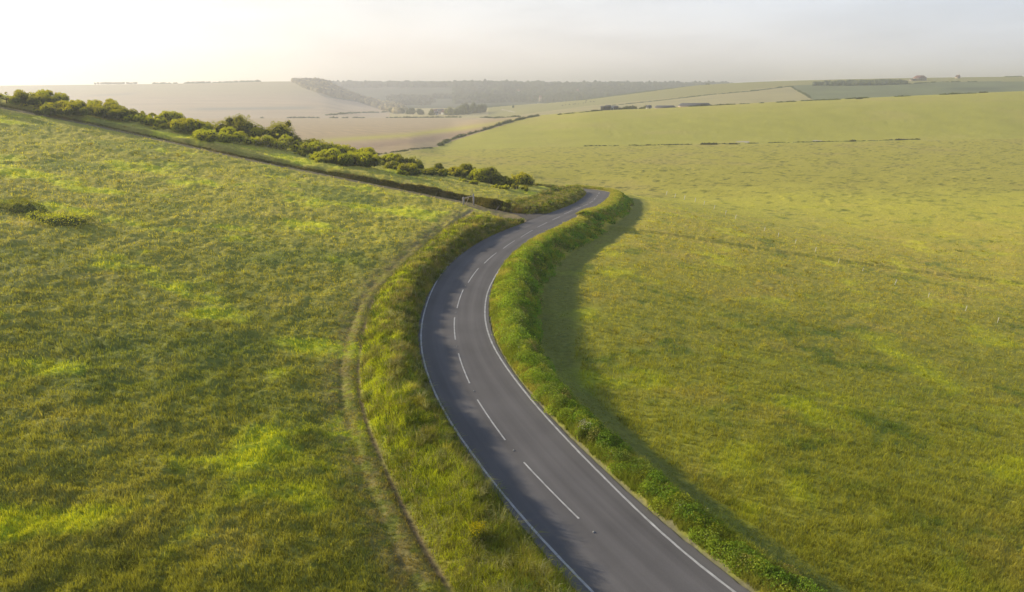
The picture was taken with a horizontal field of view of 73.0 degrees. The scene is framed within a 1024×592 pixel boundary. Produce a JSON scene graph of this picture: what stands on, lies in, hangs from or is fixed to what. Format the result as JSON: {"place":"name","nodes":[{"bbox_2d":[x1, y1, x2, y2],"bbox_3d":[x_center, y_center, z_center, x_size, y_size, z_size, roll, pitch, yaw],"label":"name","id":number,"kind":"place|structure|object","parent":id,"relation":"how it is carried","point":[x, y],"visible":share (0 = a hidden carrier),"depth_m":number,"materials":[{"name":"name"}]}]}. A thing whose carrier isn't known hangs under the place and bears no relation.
{"place":"outdoors","nodes":[
{"label":"outdoors","id":0,"kind":"place"},
{"bbox_2d":[0,77,1023,591],"bbox_3d":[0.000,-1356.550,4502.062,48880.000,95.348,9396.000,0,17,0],"label":"ground","id":1,"kind":"structure","parent":0,"point":[970,147],"depth_m":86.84,"materials":[{"name":"green plant"}]},
{"bbox_2d":[0,196,47,214],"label":"bramble mound","id":2,"kind":"object","parent":1,"relation":"on","point":[17,207],"visible":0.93,"depth_m":81.19,"materials":[{"name":"green plant"}]},
{"bbox_2d":[0,89,53,104],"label":"scrub thicket","id":3,"kind":"object","parent":1,"relation":"on","point":[19,96],"visible":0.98,"depth_m":142.10,"materials":[{"name":"green plant"}]},
{"bbox_2d":[19,101,59,106],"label":"hawthorn bush","id":4,"kind":"object","parent":1,"relation":"on","point":[35,105],"visible":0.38,"depth_m":142.94,"materials":[{"name":"green plant"}]},
{"bbox_2d":[29,89,68,101],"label":"scrub thicket","id":5,"kind":"object","parent":1,"relation":"on","point":[59,96],"visible":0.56,"depth_m":159.65,"materials":[{"name":"green plant"}]},
{"bbox_2d":[17,209,95,227],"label":"bramble mound","id":6,"kind":"object","parent":1,"relation":"on","point":[70,220],"visible":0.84,"depth_m":78.23,"materials":[{"name":"green plant"}]},
{"bbox_2d":[33,100,103,115],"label":"scrub thicket","id":7,"kind":"object","parent":1,"relation":"on","point":[71,107],"visible":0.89,"depth_m":140.02,"materials":[{"name":"green plant"}]},
{"bbox_2d":[63,98,119,107],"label":"scrub thicket","id":8,"kind":"object","parent":1,"relation":"on","point":[108,102],"visible":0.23,"depth_m":155.54,"materials":[{"name":"green plant"}]},
{"bbox_2d":[74,104,123,118],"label":"scrub thicket","id":9,"kind":"object","parent":1,"relation":"on","point":[100,111],"visible":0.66,"depth_m":144.23,"materials":[{"name":"green plant"}]},
{"bbox_2d":[105,105,143,119],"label":"hawthorn bush","id":10,"kind":"object","parent":1,"relation":"on","point":[126,112],"visible":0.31,"depth_m":149.54,"materials":[{"name":"green plant"}]},
{"bbox_2d":[119,114,166,123],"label":"hawthorn bush","id":11,"kind":"object","parent":1,"relation":"on","point":[147,119],"visible":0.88,"depth_m":148.35,"materials":[{"name":"green plant"}]},
{"bbox_2d":[140,111,161,116],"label":"scrub","id":12,"kind":"object","parent":1,"relation":"on","point":[151,113],"visible":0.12,"depth_m":157.11,"materials":[{"name":"green plant"}]},
{"bbox_2d":[143,118,176,126],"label":"hawthorn bush","id":13,"kind":"object","parent":1,"relation":"on","point":[158,121],"visible":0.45,"depth_m":149.13,"materials":[{"name":"green plant"}]},
{"bbox_2d":[159,110,186,121],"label":"hawthorn bush","id":14,"kind":"object","parent":1,"relation":"on","point":[169,116],"visible":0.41,"depth_m":158.83,"materials":[{"name":"green plant"}]},
{"bbox_2d":[150,118,212,133],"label":"scrub thicket","id":15,"kind":"object","parent":1,"relation":"on","point":[187,125],"visible":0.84,"depth_m":146.39,"materials":[{"name":"green plant"}]},
{"bbox_2d":[152,80,260,83],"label":"hedgerow","id":16,"kind":"object","parent":1,"relation":"on","point":[229,81],"visible":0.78,"depth_m":1948.40,"materials":[{"name":"green plant"}]},
{"bbox_2d":[192,126,244,142],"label":"hawthorn bush","id":17,"kind":"object","parent":1,"relation":"on","point":[228,134],"visible":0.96,"depth_m":141.78,"materials":[{"name":"green plant"}]},
{"bbox_2d":[210,113,264,137],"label":"hawthorn tree","id":18,"kind":"object","parent":1,"relation":"on","point":[239,123],"visible":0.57,"depth_m":163.40,"materials":[{"name":"green plant"}]},
{"bbox_2d":[239,131,248,142],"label":"hawthorn bush","id":19,"kind":"object","parent":1,"relation":"on","point":[242,132],"visible":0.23,"depth_m":150.99,"materials":[{"name":"green plant"}]},
{"bbox_2d":[248,127,262,137],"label":"hawthorn bush","id":20,"kind":"object","parent":1,"relation":"on","point":[254,133],"visible":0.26,"depth_m":163.24,"materials":[{"name":"green plant"}]},
{"bbox_2d":[1,104,530,213],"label":"bank grass","id":21,"kind":"structure","parent":1,"relation":"on","point":[492,203],"depth_m":131.90,"materials":[{"name":"green plant"}]},
{"bbox_2d":[243,133,299,149],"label":"hawthorn bush","id":22,"kind":"object","parent":1,"relation":"on","point":[282,142],"visible":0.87,"depth_m":147.94,"materials":[{"name":"green plant"}]},
{"bbox_2d":[258,120,301,141],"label":"hawthorn tree","id":23,"kind":"object","parent":1,"relation":"on","point":[280,129],"visible":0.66,"depth_m":163.97,"materials":[{"name":"green plant"}]},
{"bbox_2d":[294,150,305,156],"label":"hawthorn bush","id":24,"kind":"object","parent":1,"relation":"on","point":[301,152],"visible":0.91,"depth_m":145.97,"materials":[{"name":"green plant"}]},
{"bbox_2d":[289,141,323,153],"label":"hawthorn bush","id":25,"kind":"object","parent":1,"relation":"on","point":[312,147],"visible":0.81,"depth_m":153.54,"materials":[{"name":"green plant"}]},
{"bbox_2d":[298,138,328,148],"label":"scrub","id":26,"kind":"object","parent":1,"relation":"on","point":[309,140],"visible":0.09,"depth_m":166.71,"materials":[{"name":"green plant"}]},
{"bbox_2d":[308,147,355,164],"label":"scrub thicket","id":27,"kind":"object","parent":1,"relation":"on","point":[333,155],"visible":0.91,"depth_m":141.72,"materials":[{"name":"green plant"}]},
{"bbox_2d":[322,141,353,152],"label":"scrub","id":28,"kind":"object","parent":1,"relation":"on","point":[342,149],"visible":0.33,"depth_m":165.01,"materials":[{"name":"green plant"}]},
{"bbox_2d":[291,77,407,113],"bbox_3d":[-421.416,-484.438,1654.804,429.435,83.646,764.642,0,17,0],"label":"hanging wood","id":29,"kind":"object","parent":1,"relation":"on","point":[322,86],"visible":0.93,"depth_m":1753.40,"materials":[{"name":"green plant"}]},
{"bbox_2d":[325,111,386,114],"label":"hedgerow","id":30,"kind":"object","parent":1,"relation":"on","point":[340,113],"visible":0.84,"depth_m":1151.65,"materials":[{"name":"green plant"}]},
{"bbox_2d":[337,151,380,167],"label":"scrub thicket","id":31,"kind":"object","parent":1,"relation":"on","point":[365,159],"visible":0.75,"depth_m":144.35,"materials":[{"name":"green plant"}]},
{"bbox_2d":[346,147,378,156],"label":"scrub","id":32,"kind":"object","parent":1,"relation":"on","point":[368,149],"visible":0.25,"depth_m":169.13,"materials":[{"name":"green plant"}]},
{"bbox_2d":[372,398,407,420],"bbox_3d":[-7.492,7.111,42.808,2.238,0.919,2.022,0,17,0],"label":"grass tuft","id":33,"kind":"object","parent":1,"relation":"on","point":[388,409],"visible":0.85,"depth_m":42.73,"materials":[{"name":"green plant"}]},
{"bbox_2d":[260,115,520,117],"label":"hedgerow","id":34,"kind":"object","parent":1,"relation":"on","point":[408,117],"visible":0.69,"depth_m":938.59,"materials":[{"name":"green plant"}]},
{"bbox_2d":[382,153,398,163],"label":"hawthorn bush","id":35,"kind":"object","parent":1,"relation":"on","point":[388,157],"visible":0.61,"depth_m":166.12,"materials":[{"name":"green plant"}]},
{"bbox_2d":[382,160,399,169],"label":"hawthorn bush","id":36,"kind":"object","parent":1,"relation":"on","point":[392,164],"visible":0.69,"depth_m":154.87,"materials":[{"name":"green plant"}]},
{"bbox_2d":[393,153,405,163],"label":"hawthorn bush","id":37,"kind":"object","parent":1,"relation":"on","point":[400,158],"visible":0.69,"depth_m":165.55,"materials":[{"name":"green plant"}]},
{"bbox_2d":[397,170,408,175],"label":"hawthorn bush","id":38,"kind":"object","parent":1,"relation":"on","point":[400,172],"visible":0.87,"depth_m":145.98,"materials":[{"name":"green plant"}]},
{"bbox_2d":[378,147,432,154],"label":"hedgerow","id":39,"kind":"object","parent":1,"relation":"on","point":[404,150],"visible":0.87,"depth_m":385.77,"materials":[{"name":"green plant"}]},
{"bbox_2d":[395,162,421,175],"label":"hawthorn bush","id":40,"kind":"object","parent":1,"relation":"on","point":[411,168],"visible":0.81,"depth_m":148.55,"materials":[{"name":"green plant"}]},
{"bbox_2d":[405,107,415,113],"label":"village tree","id":41,"kind":"object","parent":1,"relation":"on","point":[411,110],"visible":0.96,"depth_m":1254.17,"materials":[{"name":"green plant"}]},
{"bbox_2d":[403,156,424,168],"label":"hawthorn bush","id":42,"kind":"object","parent":1,"relation":"on","point":[417,162],"visible":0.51,"depth_m":166.67,"materials":[{"name":"green plant"}]},
{"bbox_2d":[332,79,499,87],"bbox_3d":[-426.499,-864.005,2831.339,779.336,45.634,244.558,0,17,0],"label":"ridge woodland","id":43,"kind":"object","parent":1,"relation":"on","point":[381,84],"visible":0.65,"depth_m":2737.53,"materials":[{"name":"green plant"}]},
{"bbox_2d":[416,108,424,114],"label":"village tree","id":44,"kind":"object","parent":1,"relation":"on","point":[419,111],"visible":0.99,"depth_m":1225.06,"materials":[{"name":"green plant"}]},
{"bbox_2d":[418,169,434,175],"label":"hawthorn bush","id":45,"kind":"object","parent":1,"relation":"on","point":[427,172],"visible":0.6,"depth_m":155.68,"materials":[{"name":"green plant"}]},
{"bbox_2d":[427,108,434,114],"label":"village tree","id":46,"kind":"object","parent":1,"relation":"on","point":[431,111],"visible":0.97,"depth_m":1162.26,"materials":[{"name":"green plant"}]},
{"bbox_2d":[424,167,447,176],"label":"hawthorn bush","id":47,"kind":"object","parent":1,"relation":"on","point":[443,172],"visible":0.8,"depth_m":156.69,"materials":[{"name":"green plant"}]},
{"bbox_2d":[433,163,443,169],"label":"hawthorn tree","id":48,"kind":"object","parent":1,"relation":"on","point":[438,165],"visible":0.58,"depth_m":169.50,"materials":[{"name":"green plant"}]},
{"bbox_2d":[385,93,505,104],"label":"valley scrub","id":49,"kind":"object","parent":1,"relation":"on","point":[414,99],"visible":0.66,"depth_m":2146.16,"materials":[{"name":"green plant"}]},
{"bbox_2d":[446,106,453,114],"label":"village tree","id":50,"kind":"object","parent":1,"relation":"on","point":[450,111],"visible":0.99,"depth_m":1155.11,"materials":[{"name":"green plant"}]},
{"bbox_2d":[453,107,460,114],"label":"village tree","id":51,"kind":"object","parent":1,"relation":"on","point":[457,111],"visible":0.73,"depth_m":1188.41,"materials":[{"name":"green plant"}]},
{"bbox_2d":[447,166,467,177],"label":"hawthorn bush","id":52,"kind":"object","parent":1,"relation":"on","point":[454,171],"visible":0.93,"depth_m":163.59,"materials":[{"name":"green plant"}]},
{"bbox_2d":[457,105,467,114],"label":"village tree","id":53,"kind":"object","parent":1,"relation":"on","point":[462,109],"visible":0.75,"depth_m":1212.57,"materials":[{"name":"green plant"}]},
{"bbox_2d":[437,126,490,145],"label":"hedgerow","id":54,"kind":"object","parent":1,"relation":"on","point":[443,142],"visible":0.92,"depth_m":531.93,"materials":[{"name":"green plant"}]},
{"bbox_2d":[459,163,475,175],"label":"hawthorn tree","id":55,"kind":"object","parent":1,"relation":"on","point":[466,166],"visible":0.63,"depth_m":171.77,"materials":[{"name":"green plant"}]},
{"bbox_2d":[463,103,471,113],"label":"village tree","id":56,"kind":"object","parent":1,"relation":"on","point":[468,108],"visible":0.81,"depth_m":1226.05,"materials":[{"name":"green plant"}]},
{"bbox_2d":[463,194,473,204],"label":"field gate","id":57,"kind":"structure","parent":1,"relation":"on","point":[467,200],"depth_m":126.03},
{"bbox_2d":[459,178,478,183],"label":"scrub","id":58,"kind":"object","parent":1,"relation":"on","point":[475,181],"visible":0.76,"depth_m":152.79,"materials":[{"name":"green plant"}]},
{"bbox_2d":[353,183,588,591],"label":"verge grass","id":59,"kind":"structure","parent":1,"relation":"on","point":[461,234],"depth_m":43.22,"materials":[{"name":"green plant"}]},
{"bbox_2d":[470,102,476,113],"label":"village tree","id":60,"kind":"object","parent":1,"relation":"on","point":[473,108],"visible":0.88,"depth_m":1251.74,"materials":[{"name":"green plant"}]},
{"bbox_2d":[468,518,486,545],"bbox_3d":[-1.540,10.650,31.089,0.838,0.982,0.942,0,17,0],"label":"yellow flower","id":61,"kind":"object","parent":1,"relation":"on","point":[474,527],"visible":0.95,"depth_m":31.05,"materials":[{"name":"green plant"}]},
{"bbox_2d":[467,168,489,183],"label":"hawthorn bush","id":62,"kind":"object","parent":1,"relation":"on","point":[475,173],"visible":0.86,"depth_m":162.41,"materials":[{"name":"green plant"}]},
{"bbox_2d":[476,104,482,112],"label":"village tree","id":63,"kind":"object","parent":1,"relation":"on","point":[479,108],"visible":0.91,"depth_m":1260.23,"materials":[{"name":"green plant"}]},
{"bbox_2d":[480,104,486,111],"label":"village tree","id":64,"kind":"object","parent":1,"relation":"on","point":[484,106],"visible":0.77,"depth_m":1278.02,"materials":[{"name":"green plant"}]},
{"bbox_2d":[476,166,501,184],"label":"hawthorn bush","id":65,"kind":"object","parent":1,"relation":"on","point":[493,174],"visible":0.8,"depth_m":162.80,"materials":[{"name":"green plant"}]},
{"bbox_2d":[491,184,509,188],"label":"scrub","id":66,"kind":"object","parent":1,"relation":"on","point":[505,186],"visible":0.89,"depth_m":152.85,"materials":[{"name":"green plant"}]},
{"bbox_2d":[494,176,518,186],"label":"hawthorn bush","id":67,"kind":"object","parent":1,"relation":"on","point":[506,180],"visible":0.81,"depth_m":162.60,"materials":[{"name":"green plant"}]},
{"bbox_2d":[489,114,539,127],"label":"hedgerow","id":68,"kind":"object","parent":1,"relation":"on","point":[509,121],"visible":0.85,"depth_m":616.61,"materials":[{"name":"green plant"}]},
{"bbox_2d":[511,184,527,191],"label":"scrub","id":69,"kind":"object","parent":1,"relation":"on","point":[524,186],"visible":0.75,"depth_m":156.22,"materials":[{"name":"green plant"}]},
{"bbox_2d":[511,172,534,186],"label":"hawthorn tree","id":70,"kind":"object","parent":1,"relation":"on","point":[522,178],"visible":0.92,"depth_m":171.28,"materials":[{"name":"green plant"}]},
{"bbox_2d":[557,110,602,114],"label":"hedgerow","id":71,"kind":"object","parent":1,"relation":"on","point":[580,112],"visible":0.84,"depth_m":659.47,"materials":[{"name":"green plant"}]},
{"bbox_2d":[578,419,591,440],"bbox_3d":[4.381,8.089,41.722,0.920,1.258,0.892,-13,21,-36],"label":"white flower","id":72,"kind":"object","parent":1,"relation":"on","point":[580,434],"visible":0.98,"depth_m":41.77,"materials":[{"name":"green plant"}]},
{"bbox_2d":[452,79,732,103],"bbox_3d":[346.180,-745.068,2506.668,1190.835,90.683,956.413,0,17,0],"label":"woodland","id":73,"kind":"object","parent":1,"relation":"on","point":[507,91],"visible":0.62,"depth_m":2494.12,"materials":[{"name":"green plant"}]},
{"bbox_2d":[622,105,637,108],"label":"farm bush","id":74,"kind":"object","parent":1,"relation":"on","point":[630,107],"visible":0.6,"depth_m":686.24,"materials":[{"name":"green plant"}]},
{"bbox_2d":[589,144,691,145],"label":"hedgerow","id":75,"kind":"object","parent":1,"relation":"on","point":[644,145],"visible":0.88,"depth_m":445.26,"materials":[{"name":"green plant"}]},
{"bbox_2d":[488,184,827,591],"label":"bramble hedge","id":76,"kind":"object","parent":1,"relation":"on","point":[524,285],"visible":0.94,"depth_m":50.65,"materials":[{"name":"green plant"}]},
{"bbox_2d":[654,105,674,107],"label":"barn","id":77,"kind":"structure","parent":1,"relation":"on","point":[665,106],"depth_m":666.32,"materials":[{"name":"grey metal"}]},
{"bbox_2d":[678,103,710,106],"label":"long barn","id":78,"kind":"structure","parent":1,"relation":"on","point":[685,104],"depth_m":667.86,"materials":[{"name":"grey metal"}]},
{"bbox_2d":[611,86,789,105],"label":"hedgerow","id":79,"kind":"object","parent":1,"relation":"on","point":[705,95],"visible":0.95,"depth_m":1240.67,"materials":[{"name":"green plant"}]},
{"bbox_2d":[700,142,716,144],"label":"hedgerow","id":80,"kind":"object","parent":1,"relation":"on","point":[708,143],"visible":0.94,"depth_m":442.93,"materials":[{"name":"green plant"}]},
{"bbox_2d":[688,100,795,106],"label":"hedgerow","id":81,"kind":"object","parent":1,"relation":"on","point":[733,104],"visible":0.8,"depth_m":658.82,"materials":[{"name":"green plant"}]},
{"bbox_2d":[791,86,810,97],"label":"hedgerow","id":82,"kind":"object","parent":1,"relation":"on","point":[806,94],"visible":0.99,"depth_m":1188.35,"materials":[{"name":"green plant"}]},
{"bbox_2d":[719,138,920,143],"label":"hedgerow","id":83,"kind":"object","parent":1,"relation":"on","point":[829,141],"visible":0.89,"depth_m":450.05,"materials":[{"name":"green plant"}]},
{"bbox_2d":[812,79,907,85],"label":"hill wood","id":84,"kind":"object","parent":1,"relation":"on","point":[854,82],"visible":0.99,"depth_m":1274.99,"materials":[{"name":"green plant"}]},
{"bbox_2d":[802,92,973,100],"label":"hedgerow","id":85,"kind":"object","parent":1,"relation":"on","point":[894,96],"visible":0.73,"depth_m":650.00,"materials":[{"name":"green plant"}]},
{"bbox_2d":[913,75,926,80],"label":"farmhouse","id":86,"kind":"object","parent":1,"relation":"on","point":[919,77],"visible":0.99,"depth_m":1319.51,"materials":[{"name":"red tile"}]},
{"bbox_2d":[907,81,976,83],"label":"hedgerow","id":87,"kind":"object","parent":1,"relation":"on","point":[943,81],"visible":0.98,"depth_m":1275.94,"materials":[{"name":"green plant"}]},
{"bbox_2d":[0,0,1023,85],"label":"sky","id":88,"kind":"structure","parent":0,"point":[43,42],"materials":[{"name":"white"}]},
{"bbox_2d":[509,212,547,220],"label":"side road","id":89,"kind":"structure","parent":0,"point":[529,217],"depth_m":122.15,"materials":[{"name":"grey asphalt"}]},
{"bbox_2d":[418,189,749,591],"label":"road","id":90,"kind":"structure","parent":0,"point":[566,492],"depth_m":40.09,"materials":[{"name":"grey asphalt"}]}
]}

